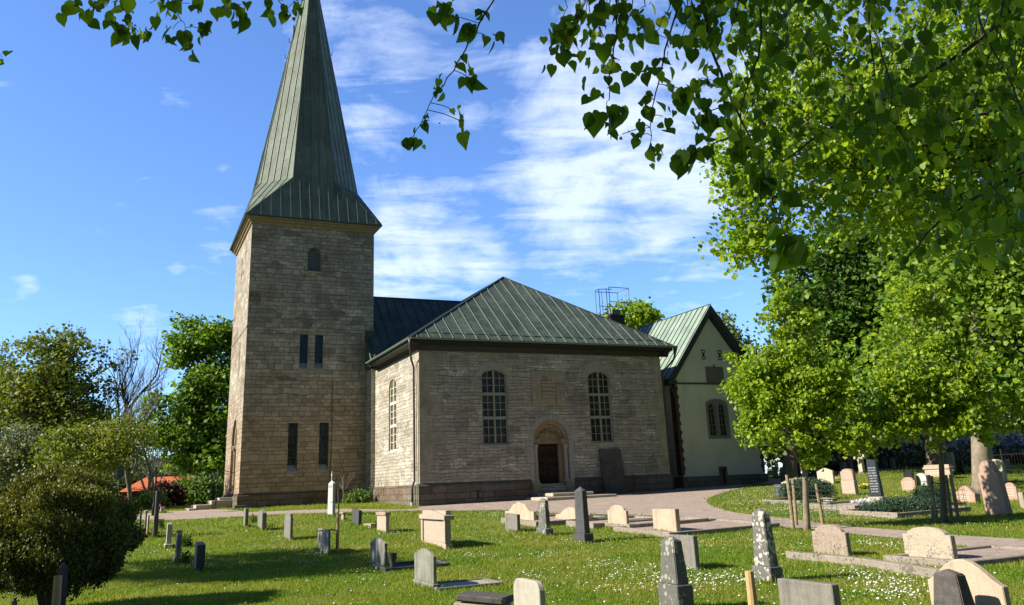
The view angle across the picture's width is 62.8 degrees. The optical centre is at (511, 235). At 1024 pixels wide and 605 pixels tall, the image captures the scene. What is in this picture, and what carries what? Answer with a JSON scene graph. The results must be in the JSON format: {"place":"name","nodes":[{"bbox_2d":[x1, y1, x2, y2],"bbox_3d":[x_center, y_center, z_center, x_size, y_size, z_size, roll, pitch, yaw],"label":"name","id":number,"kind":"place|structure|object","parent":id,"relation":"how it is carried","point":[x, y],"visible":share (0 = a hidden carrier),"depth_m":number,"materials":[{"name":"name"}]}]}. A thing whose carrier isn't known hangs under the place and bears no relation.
{"place":"outdoors","nodes":[
{"label":"outdoors","id":0,"kind":"place"},
{"bbox_2d":[0,0,1016,472],"label":"sky","id":1,"kind":"structure","parent":0,"point":[128,174],"materials":[{"name":"blue"}]},
{"bbox_2d":[0,464,1023,604],"bbox_3d":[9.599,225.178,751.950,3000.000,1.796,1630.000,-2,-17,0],"label":"ground","id":2,"kind":"structure","parent":0,"point":[859,480],"depth_m":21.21,"materials":[{"name":"green plant"}]},
{"bbox_2d":[0,335,34,438],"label":"old oak tree","id":3,"kind":"object","parent":2,"relation":"on","point":[5,365],"visible":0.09,"depth_m":82.07,"materials":[{"name":"green plant"}]},
{"bbox_2d":[0,418,69,487],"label":"hedge tree","id":4,"kind":"object","parent":2,"relation":"on","point":[12,448],"visible":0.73,"depth_m":57.89,"materials":[{"name":"green plant"}]},
{"bbox_2d":[51,575,61,604],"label":"gravestone","id":5,"kind":"object","parent":2,"relation":"on","point":[57,590],"visible":1,"depth_m":11.23,"materials":[{"name":"grey stone"}]},
{"bbox_2d":[58,563,67,604],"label":"gravestone","id":6,"kind":"object","parent":2,"relation":"on","point":[63,570],"visible":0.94,"depth_m":11.43,"materials":[{"name":"stone"}]},
{"bbox_2d":[0,321,141,470],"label":"old oak tree","id":7,"kind":"object","parent":2,"relation":"on","point":[45,396],"visible":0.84,"depth_m":71.15,"materials":[{"name":"green plant"}]},
{"bbox_2d":[0,459,150,604],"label":"yew bush","id":8,"kind":"object","parent":2,"relation":"on","point":[48,528],"visible":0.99,"depth_m":12.29,"materials":[{"name":"green plant"}]},
{"bbox_2d":[16,408,168,476],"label":"hedge tree","id":9,"kind":"object","parent":2,"relation":"on","point":[107,442],"visible":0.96,"depth_m":50.01,"materials":[{"name":"green plant"}]},
{"bbox_2d":[0,438,221,499],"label":"distant woods","id":10,"kind":"object","parent":2,"relation":"on","point":[123,482],"visible":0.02,"depth_m":103.88,"materials":[{"name":"green plant"}]},
{"bbox_2d":[89,317,168,472],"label":"bare tree","id":11,"kind":"object","parent":2,"relation":"on","point":[124,390],"visible":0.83,"depth_m":74.59,"materials":[{"name":"grey plant"}]},
{"bbox_2d":[119,364,162,501],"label":"bare tree","id":12,"kind":"object","parent":2,"relation":"on","point":[128,483],"visible":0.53,"depth_m":61.94,"materials":[{"name":"brown plant"}]},
{"bbox_2d":[122,369,167,491],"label":"bare tree","id":13,"kind":"object","parent":2,"relation":"on","point":[150,477],"visible":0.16,"depth_m":71.91,"materials":[{"name":"brown plant"}]},
{"bbox_2d":[126,399,169,486],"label":"bare tree","id":14,"kind":"object","parent":2,"relation":"on","point":[151,466],"visible":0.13,"depth_m":79.65,"materials":[{"name":"brown plant"}]},
{"bbox_2d":[132,489,171,508],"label":"green hedge bush","id":15,"kind":"object","parent":2,"relation":"on","point":[146,499],"visible":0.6,"depth_m":51.26,"materials":[{"name":"green plant"}]},
{"bbox_2d":[152,490,160,536],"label":"gravestone","id":16,"kind":"object","parent":2,"relation":"on","point":[156,516],"visible":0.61,"depth_m":28.18,"materials":[{"name":"stone"}]},
{"bbox_2d":[151,458,162,515],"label":"street lamp","id":17,"kind":"object","parent":2,"relation":"on","point":[156,462],"visible":0.92,"depth_m":43.48,"materials":[{"name":"metal"}]},
{"bbox_2d":[119,475,195,505],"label":"tiled barn","id":18,"kind":"structure","parent":2,"relation":"on","point":[136,487],"depth_m":86.10,"materials":[{"name":"orange tile"}]},
{"bbox_2d":[148,478,187,506],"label":"copper bush","id":19,"kind":"object","parent":2,"relation":"on","point":[176,494],"visible":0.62,"depth_m":53.52,"materials":[{"name":"red plant"}]},
{"bbox_2d":[173,530,181,563],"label":"gravestone","id":20,"kind":"object","parent":2,"relation":"on","point":[178,544],"visible":0.78,"depth_m":19.91,"materials":[{"name":"grey stone"}]},
{"bbox_2d":[137,310,232,479],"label":"maple tree","id":21,"kind":"object","parent":2,"relation":"on","point":[195,440],"visible":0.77,"depth_m":64.05,"materials":[{"name":"green plant"}]},
{"bbox_2d":[168,472,223,505],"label":"green hedge bush","id":22,"kind":"object","parent":2,"relation":"on","point":[198,491],"visible":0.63,"depth_m":56.55,"materials":[{"name":"green plant"}]},
{"bbox_2d":[194,541,205,570],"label":"gravestone","id":23,"kind":"object","parent":2,"relation":"on","point":[199,557],"visible":0.6,"depth_m":17.90,"materials":[{"name":"stone"}]},
{"bbox_2d":[257,509,266,529],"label":"gravestone","id":24,"kind":"object","parent":2,"relation":"on","point":[262,516],"visible":0.78,"depth_m":29.40,"materials":[{"name":"grey stone"}]},
{"bbox_2d":[283,514,292,539],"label":"gravestone","id":25,"kind":"object","parent":2,"relation":"on","point":[288,525],"visible":0.81,"depth_m":25.18,"materials":[{"name":"grey stone"}]},
{"bbox_2d":[317,528,330,554],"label":"gravestone","id":26,"kind":"object","parent":2,"relation":"on","point":[324,537],"visible":0.7,"depth_m":20.86,"materials":[{"name":"grey stone"}]},
{"bbox_2d":[327,471,334,515],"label":"gravestone","id":27,"kind":"object","parent":2,"relation":"on","point":[331,495],"visible":0.91,"depth_m":36.31,"materials":[{"name":"stone"}]},
{"bbox_2d":[352,509,361,525],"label":"gravestone","id":28,"kind":"object","parent":2,"relation":"on","point":[357,516],"visible":0.58,"depth_m":29.68,"materials":[{"name":"stone"}]},
{"bbox_2d":[341,486,373,503],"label":"bush","id":29,"kind":"object","parent":2,"relation":"on","point":[359,496],"visible":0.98,"depth_m":47.34,"materials":[{"name":"green plant"}]},
{"bbox_2d":[370,537,387,566],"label":"gravestone","id":30,"kind":"object","parent":2,"relation":"on","point":[378,550],"visible":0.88,"depth_m":17.34,"materials":[{"name":"grey stone"}]},
{"bbox_2d":[376,512,390,532],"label":"gravestone","id":31,"kind":"object","parent":2,"relation":"on","point":[382,520],"visible":0.79,"depth_m":26.25,"materials":[{"name":"beige stone"}]},
{"bbox_2d":[372,560,449,571],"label":"grave kerb","id":32,"kind":"structure","parent":2,"relation":"on","point":[406,565],"depth_m":16.93,"materials":[{"name":"stone"}]},
{"bbox_2d":[413,548,438,587],"bbox_3d":[-1.432,5.550,13.829,0.098,0.735,1.060,5,-18,-24],"label":"gravestone","id":33,"kind":"object","parent":2,"relation":"on","point":[425,566],"visible":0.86,"depth_m":13.75,"materials":[{"name":"grey stone"}]},
{"bbox_2d":[419,510,453,548],"bbox_3d":[-1.939,7.580,21.459,0.278,1.024,1.985,5,-18,-24],"label":"gravestone","id":34,"kind":"object","parent":2,"relation":"on","point":[435,526],"visible":0.93,"depth_m":21.19,"materials":[{"name":"beige stone"}]},
{"bbox_2d":[434,578,502,590],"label":"grave slab","id":35,"kind":"structure","parent":2,"relation":"on","point":[456,584],"depth_m":13.76,"materials":[{"name":"grey stone"}]},
{"bbox_2d":[184,0,768,510],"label":"church","id":36,"kind":"structure","parent":2,"relation":"on","point":[502,390],"depth_m":49.33,"materials":[{"name":"stone"}]},
{"bbox_2d":[287,423,297,472],"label":"window","id":37,"kind":"structure","parent":36,"relation":"in","point":[293,427],"depth_m":48.81,"materials":[{"name":"black glass"}]},
{"bbox_2d":[299,335,307,369],"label":"window","id":38,"kind":"structure","parent":36,"relation":"in","point":[303,338],"depth_m":50.54,"materials":[{"name":"blue glass"}]},
{"bbox_2d":[307,248,320,272],"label":"louvred window","id":39,"kind":"structure","parent":36,"relation":"in","point":[313,266],"depth_m":52.37,"materials":[{"name":"grey paint"}]},
{"bbox_2d":[314,335,322,369],"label":"window","id":40,"kind":"structure","parent":36,"relation":"in","point":[318,338],"depth_m":50.93,"materials":[{"name":"blue glass"}]},
{"bbox_2d":[318,423,327,471],"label":"window","id":41,"kind":"structure","parent":36,"relation":"in","point":[323,427],"depth_m":49.53,"materials":[{"name":"black glass"}]},
{"bbox_2d":[388,380,395,452],"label":"window","id":42,"kind":"structure","parent":36,"relation":"in","point":[393,384],"depth_m":46.82,"materials":[{"name":"white glass"}]},
{"bbox_2d":[481,369,509,445],"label":"window","id":43,"kind":"structure","parent":36,"relation":"in","point":[493,381],"depth_m":44.12,"materials":[{"name":"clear glass"}]},
{"bbox_2d":[538,444,558,483],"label":"door","id":44,"kind":"structure","parent":36,"relation":"in","point":[547,453],"depth_m":44.98,"materials":[{"name":"brown wood"}]},
{"bbox_2d":[588,371,614,443],"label":"window","id":45,"kind":"structure","parent":36,"relation":"in","point":[598,381],"depth_m":46.68,"materials":[{"name":"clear glass"}]},
{"bbox_2d":[708,403,716,434],"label":"window","id":46,"kind":"structure","parent":36,"relation":"in","point":[711,411],"depth_m":51.33,"materials":[{"name":"black glass"}]},
{"bbox_2d":[718,403,726,434],"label":"window","id":47,"kind":"structure","parent":36,"relation":"in","point":[722,418],"depth_m":51.63,"materials":[{"name":"black glass"}]},
{"bbox_2d":[454,590,513,604],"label":"tomb slab","id":48,"kind":"structure","parent":2,"relation":"on","point":[469,597],"depth_m":10.96,"materials":[{"name":"stone"}]},
{"bbox_2d":[0,0,1023,282],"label":"overhanging lime tree","id":49,"kind":"object","parent":2,"relation":"on","point":[792,248],"visible":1,"depth_m":5.12,"materials":[{"name":"green plant"}]},
{"bbox_2d":[505,513,519,531],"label":"gravestone","id":50,"kind":"object","parent":2,"relation":"on","point":[512,521],"visible":0.58,"depth_m":24.52,"materials":[{"name":"grey stone"}]},
{"bbox_2d":[35,478,1023,604],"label":"daisies","id":51,"kind":"object","parent":2,"relation":"on","point":[688,568],"visible":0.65,"depth_m":13.43,"materials":[{"name":"white plant"}]},
{"bbox_2d":[513,578,545,604],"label":"gravestone","id":52,"kind":"object","parent":2,"relation":"on","point":[529,591],"visible":1,"depth_m":10.40,"materials":[{"name":"stone"}]},
{"bbox_2d":[536,498,552,535],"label":"gravestone","id":53,"kind":"object","parent":2,"relation":"on","point":[544,527],"visible":0.89,"depth_m":23.12,"materials":[{"name":"stone"}]},
{"bbox_2d":[501,514,606,526],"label":"grave kerb","id":54,"kind":"structure","parent":2,"relation":"on","point":[554,520],"depth_m":26.52,"materials":[{"name":"stone"}]},
{"bbox_2d":[505,502,536,519],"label":"gravestone","id":55,"kind":"object","parent":54,"relation":"on","point":[523,510],"visible":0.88,"depth_m":28.15,"materials":[{"name":"beige stone"}]},
{"bbox_2d":[556,507,592,518],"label":"gravestone","id":56,"kind":"object","parent":54,"relation":"on","point":[568,513],"visible":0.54,"depth_m":27.19,"materials":[{"name":"beige stone"}]},
{"bbox_2d":[573,487,593,542],"bbox_3d":[1.749,7.046,20.958,0.263,1.458,0.594,5,-18,-24],"label":"gravestone","id":57,"kind":"object","parent":2,"relation":"on","point":[583,533],"visible":0.87,"depth_m":20.86,"materials":[{"name":"stone"}]},
{"bbox_2d":[566,515,652,528],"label":"grave kerb","id":58,"kind":"structure","parent":2,"relation":"on","point":[594,523],"depth_m":25.54,"materials":[{"name":"stone"}]},
{"bbox_2d":[598,449,627,493],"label":"leaning slab","id":59,"kind":"structure","parent":2,"relation":"on","point":[612,470],"depth_m":45.39,"materials":[{"name":"black stone"}]},
{"bbox_2d":[598,295,664,328],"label":"park tree","id":60,"kind":"object","parent":2,"relation":"on","point":[644,313],"visible":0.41,"depth_m":77.13,"materials":[{"name":"green plant"}]},
{"bbox_2d":[600,516,708,527],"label":"grave kerb","id":61,"kind":"structure","parent":2,"relation":"on","point":[685,519],"depth_m":24.24,"materials":[{"name":"stone"}]},
{"bbox_2d":[607,505,628,523],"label":"gravestone","id":62,"kind":"object","parent":61,"relation":"on","point":[617,514],"visible":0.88,"depth_m":23.91,"materials":[{"name":"beige stone"}]},
{"bbox_2d":[652,509,680,531],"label":"gravestone","id":63,"kind":"object","parent":2,"relation":"on","point":[666,519],"visible":0.6,"depth_m":22.14,"materials":[{"name":"beige stone"}]},
{"bbox_2d":[658,536,693,604],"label":"gravestone","id":64,"kind":"object","parent":2,"relation":"on","point":[675,587],"visible":1,"depth_m":10.25,"materials":[{"name":"stone"}]},
{"bbox_2d":[668,534,699,570],"bbox_3d":[3.066,5.701,14.917,0.107,0.692,0.776,5,-18,-24],"label":"gravestone","id":65,"kind":"object","parent":2,"relation":"on","point":[690,549],"visible":0.45,"depth_m":14.69,"materials":[{"name":"grey stone"}]},
{"bbox_2d":[613,518,779,536],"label":"grave kerb","id":66,"kind":"structure","parent":2,"relation":"on","point":[714,525],"depth_m":22.49,"materials":[{"name":"stone"}]},
{"bbox_2d":[716,309,759,356],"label":"park tree","id":67,"kind":"object","parent":2,"relation":"on","point":[736,334],"visible":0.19,"depth_m":71.66,"materials":[{"name":"green plant"}]},
{"bbox_2d":[745,570,757,604],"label":"wooden stake","id":68,"kind":"object","parent":2,"relation":"on","point":[751,588],"visible":1,"depth_m":9.02,"materials":[{"name":"brown wood"}]},
{"bbox_2d":[751,508,782,582],"bbox_3d":[3.819,4.745,12.674,0.243,1.188,0.426,5,-18,-24],"label":"gravestone","id":69,"kind":"object","parent":2,"relation":"on","point":[766,566],"visible":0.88,"depth_m":12.60,"materials":[{"name":"stone"}]},
{"bbox_2d":[762,497,837,503],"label":"grave kerb","id":70,"kind":"structure","parent":2,"relation":"on","point":[784,500],"depth_m":32.52,"materials":[{"name":"stone"}]},
{"bbox_2d":[715,273,887,530],"bbox_3d":[7.469,4.336,22.078,3.816,6.836,2.265,-2,-17,0],"label":"young lime tree","id":71,"kind":"object","parent":2,"relation":"on","point":[789,398],"visible":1,"depth_m":21.85,"materials":[{"name":"green plant"}]},
{"bbox_2d":[765,475,840,528],"bbox_3d":[7.825,7.223,22.642,1.805,1.464,1.805,6,-19,-26],"label":"tree guard","id":72,"kind":"object","parent":2,"relation":"on","point":[794,518],"visible":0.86,"depth_m":22.75,"materials":[{"name":"brown wood"}]},
{"bbox_2d":[735,277,876,483],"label":"maple tree","id":73,"kind":"object","parent":2,"relation":"on","point":[789,467],"visible":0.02,"depth_m":48.18,"materials":[{"name":"green plant"}]},
{"bbox_2d":[777,475,837,499],"bbox_3d":[11.786,10.192,33.767,2.391,1.083,2.039,-2,-17,0],"label":"juniper bush","id":74,"kind":"object","parent":2,"relation":"on","point":[811,483],"visible":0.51,"depth_m":33.28,"materials":[{"name":"green plant"}]},
{"bbox_2d":[777,578,840,604],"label":"gravestone","id":75,"kind":"object","parent":2,"relation":"on","point":[798,592],"visible":1,"depth_m":9.16,"materials":[{"name":"grey stone"}]},
{"bbox_2d":[817,468,834,483],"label":"gravestone","id":76,"kind":"object","parent":2,"relation":"on","point":[828,474],"visible":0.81,"depth_m":43.59,"materials":[{"name":"beige stone"}]},
{"bbox_2d":[812,525,851,555],"bbox_3d":[6.095,5.880,16.001,0.107,0.665,0.882,5,-18,-24],"label":"gravestone","id":77,"kind":"object","parent":2,"relation":"on","point":[826,539],"visible":0.89,"depth_m":15.93,"materials":[{"name":"stone"}]},
{"bbox_2d":[808,440,857,472],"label":"lilac shrub","id":78,"kind":"object","parent":2,"relation":"on","point":[834,454],"visible":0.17,"depth_m":52.94,"materials":[{"name":"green plant"}]},
{"bbox_2d":[809,499,887,509],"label":"grave kerb","id":79,"kind":"structure","parent":2,"relation":"on","point":[843,505],"depth_m":28.02,"materials":[{"name":"stone"}]},
{"bbox_2d":[866,459,886,502],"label":"gravestone","id":80,"kind":"object","parent":79,"relation":"on","point":[875,486],"visible":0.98,"depth_m":27.98,"materials":[{"name":"stone"}]},
{"bbox_2d":[840,469,858,494],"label":"gravestone","id":81,"kind":"object","parent":2,"relation":"on","point":[849,484],"visible":0.98,"depth_m":35.36,"materials":[{"name":"pink stone"}]},
{"bbox_2d":[693,0,1023,279],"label":"lime tree","id":82,"kind":"object","parent":2,"relation":"on","point":[748,237],"visible":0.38,"depth_m":14.66,"materials":[{"name":"green plant"}]},
{"bbox_2d":[755,186,965,464],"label":"maple tree","id":83,"kind":"object","parent":2,"relation":"on","point":[846,297],"visible":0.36,"depth_m":45.13,"materials":[{"name":"green plant"}]},
{"bbox_2d":[785,551,940,577],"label":"grave kerb","id":84,"kind":"structure","parent":2,"relation":"on","point":[917,570],"depth_m":13.85,"materials":[{"name":"stone"}]},
{"bbox_2d":[762,427,969,475],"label":"distant woods","id":85,"kind":"object","parent":2,"relation":"on","point":[771,462],"visible":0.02,"depth_m":80.38,"materials":[{"name":"green plant"}]},
{"bbox_2d":[812,454,925,476],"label":"iron fence","id":86,"kind":"object","parent":2,"relation":"on","point":[892,458],"visible":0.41,"depth_m":48.76,"materials":[{"name":"black metal"}]},
{"bbox_2d":[865,433,909,468],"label":"lilac shrub","id":87,"kind":"object","parent":2,"relation":"on","point":[883,451],"visible":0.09,"depth_m":52.99,"materials":[{"name":"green plant"}]},
{"bbox_2d":[881,434,925,467],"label":"lilac shrub","id":88,"kind":"object","parent":2,"relation":"on","point":[905,448],"visible":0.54,"depth_m":52.07,"materials":[{"name":"green plant"}]},
{"bbox_2d":[839,506,970,517],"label":"grave kerb","id":89,"kind":"structure","parent":2,"relation":"on","point":[886,514],"depth_m":24.45,"materials":[{"name":"stone"}]},
{"bbox_2d":[857,493,947,511],"bbox_3d":[11.837,8.205,25.513,2.905,0.658,2.034,-2,-17,0],"label":"juniper bush","id":90,"kind":"object","parent":89,"relation":"on","point":[906,503],"visible":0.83,"depth_m":25.07,"materials":[{"name":"green plant"}]},
{"bbox_2d":[901,477,916,492],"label":"gravestone","id":91,"kind":"object","parent":2,"relation":"on","point":[907,484],"visible":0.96,"depth_m":35.21,"materials":[{"name":"pink stone"}]},
{"bbox_2d":[910,482,951,502],"bbox_3d":[14.029,8.687,28.094,1.318,0.887,1.479,-11,-19,27],"label":"juniper bush","id":92,"kind":"object","parent":2,"relation":"on","point":[922,489],"visible":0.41,"depth_m":27.88,"materials":[{"name":"green plant"}]},
{"bbox_2d":[844,177,1023,496],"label":"maple tree","id":93,"kind":"object","parent":2,"relation":"on","point":[988,310],"visible":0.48,"depth_m":33.27,"materials":[{"name":"green plant"}]},
{"bbox_2d":[847,273,1023,522],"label":"young lime tree","id":94,"kind":"object","parent":2,"relation":"on","point":[941,399],"visible":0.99,"depth_m":21.78,"materials":[{"name":"green plant"}]},
{"bbox_2d":[908,434,967,466],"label":"lilac shrub","id":95,"kind":"object","parent":2,"relation":"on","point":[953,447],"visible":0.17,"depth_m":52.24,"materials":[{"name":"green plant"}]},
{"bbox_2d":[923,464,953,478],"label":"gravestone","id":96,"kind":"object","parent":2,"relation":"on","point":[931,470],"visible":0.55,"depth_m":40.72,"materials":[{"name":"beige stone"}]},
{"bbox_2d":[917,474,969,521],"bbox_3d":[11.547,7.088,22.451,1.131,1.310,1.144,-2,-17,0],"label":"tree guard","id":97,"kind":"object","parent":2,"relation":"on","point":[933,509],"visible":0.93,"depth_m":22.31,"materials":[{"name":"brown wood"}]},
{"bbox_2d":[883,544,1023,566],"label":"grave kerb","id":98,"kind":"structure","parent":2,"relation":"on","point":[990,554],"depth_m":14.36,"materials":[{"name":"stone"}]},
{"bbox_2d":[902,527,957,559],"bbox_3d":[7.205,5.382,14.457,0.115,0.667,0.993,5,-18,-24],"label":"gravestone","id":99,"kind":"object","parent":98,"relation":"on","point":[929,542],"visible":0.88,"depth_m":14.39,"materials":[{"name":"beige stone"}]},
{"bbox_2d":[933,569,974,604],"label":"gravestone","id":100,"kind":"object","parent":2,"relation":"on","point":[951,587],"visible":1,"depth_m":8.57,"materials":[{"name":"stone"}]},
{"bbox_2d":[950,433,970,466],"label":"lilac shrub","id":101,"kind":"object","parent":2,"relation":"on","point":[965,443],"visible":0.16,"depth_m":53.14,"materials":[{"name":"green plant"}]},
{"bbox_2d":[956,486,980,502],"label":"gravestone","id":102,"kind":"object","parent":2,"relation":"on","point":[971,494],"visible":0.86,"depth_m":27.76,"materials":[{"name":"pink stone"}]},
{"bbox_2d":[928,558,1010,604],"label":"gravestone","id":103,"kind":"object","parent":2,"relation":"on","point":[986,587],"visible":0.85,"depth_m":8.81,"materials":[{"name":"beige stone"}]},
{"bbox_2d":[966,432,1013,466],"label":"lilac shrub","id":104,"kind":"object","parent":2,"relation":"on","point":[1002,447],"visible":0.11,"depth_m":53.96,"materials":[{"name":"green plant"}]},
{"bbox_2d":[958,449,1023,473],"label":"iron fence","id":105,"kind":"object","parent":2,"relation":"on","point":[961,462],"visible":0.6,"depth_m":40.14,"materials":[{"name":"black metal"}]},
{"bbox_2d":[978,460,1012,515],"bbox_3d":[13.399,7.076,23.313,0.215,1.585,0.674,5,-21,-24],"label":"gravestone","id":106,"kind":"object","parent":2,"relation":"on","point":[994,491],"visible":0.97,"depth_m":23.23,"materials":[{"name":"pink stone"}]},
{"bbox_2d":[995,430,1023,464],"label":"lilac shrub","id":107,"kind":"object","parent":2,"relation":"on","point":[1015,441],"visible":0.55,"depth_m":54.08,"materials":[{"name":"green plant"}]},
{"bbox_2d":[1005,482,1018,501],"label":"gravestone","id":108,"kind":"object","parent":2,"relation":"on","point":[1011,489],"visible":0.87,"depth_m":27.98,"materials":[{"name":"pink stone"}]},
{"bbox_2d":[137,477,1023,546],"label":"gravel path","id":109,"kind":"structure","parent":0,"point":[690,502],"depth_m":36.91,"materials":[{"name":"grey gravel"}]},
{"bbox_2d":[525,491,616,500],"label":"door steps","id":110,"kind":"structure","parent":109,"relation":"on","point":[560,496],"depth_m":42.07,"materials":[{"name":"stone"}]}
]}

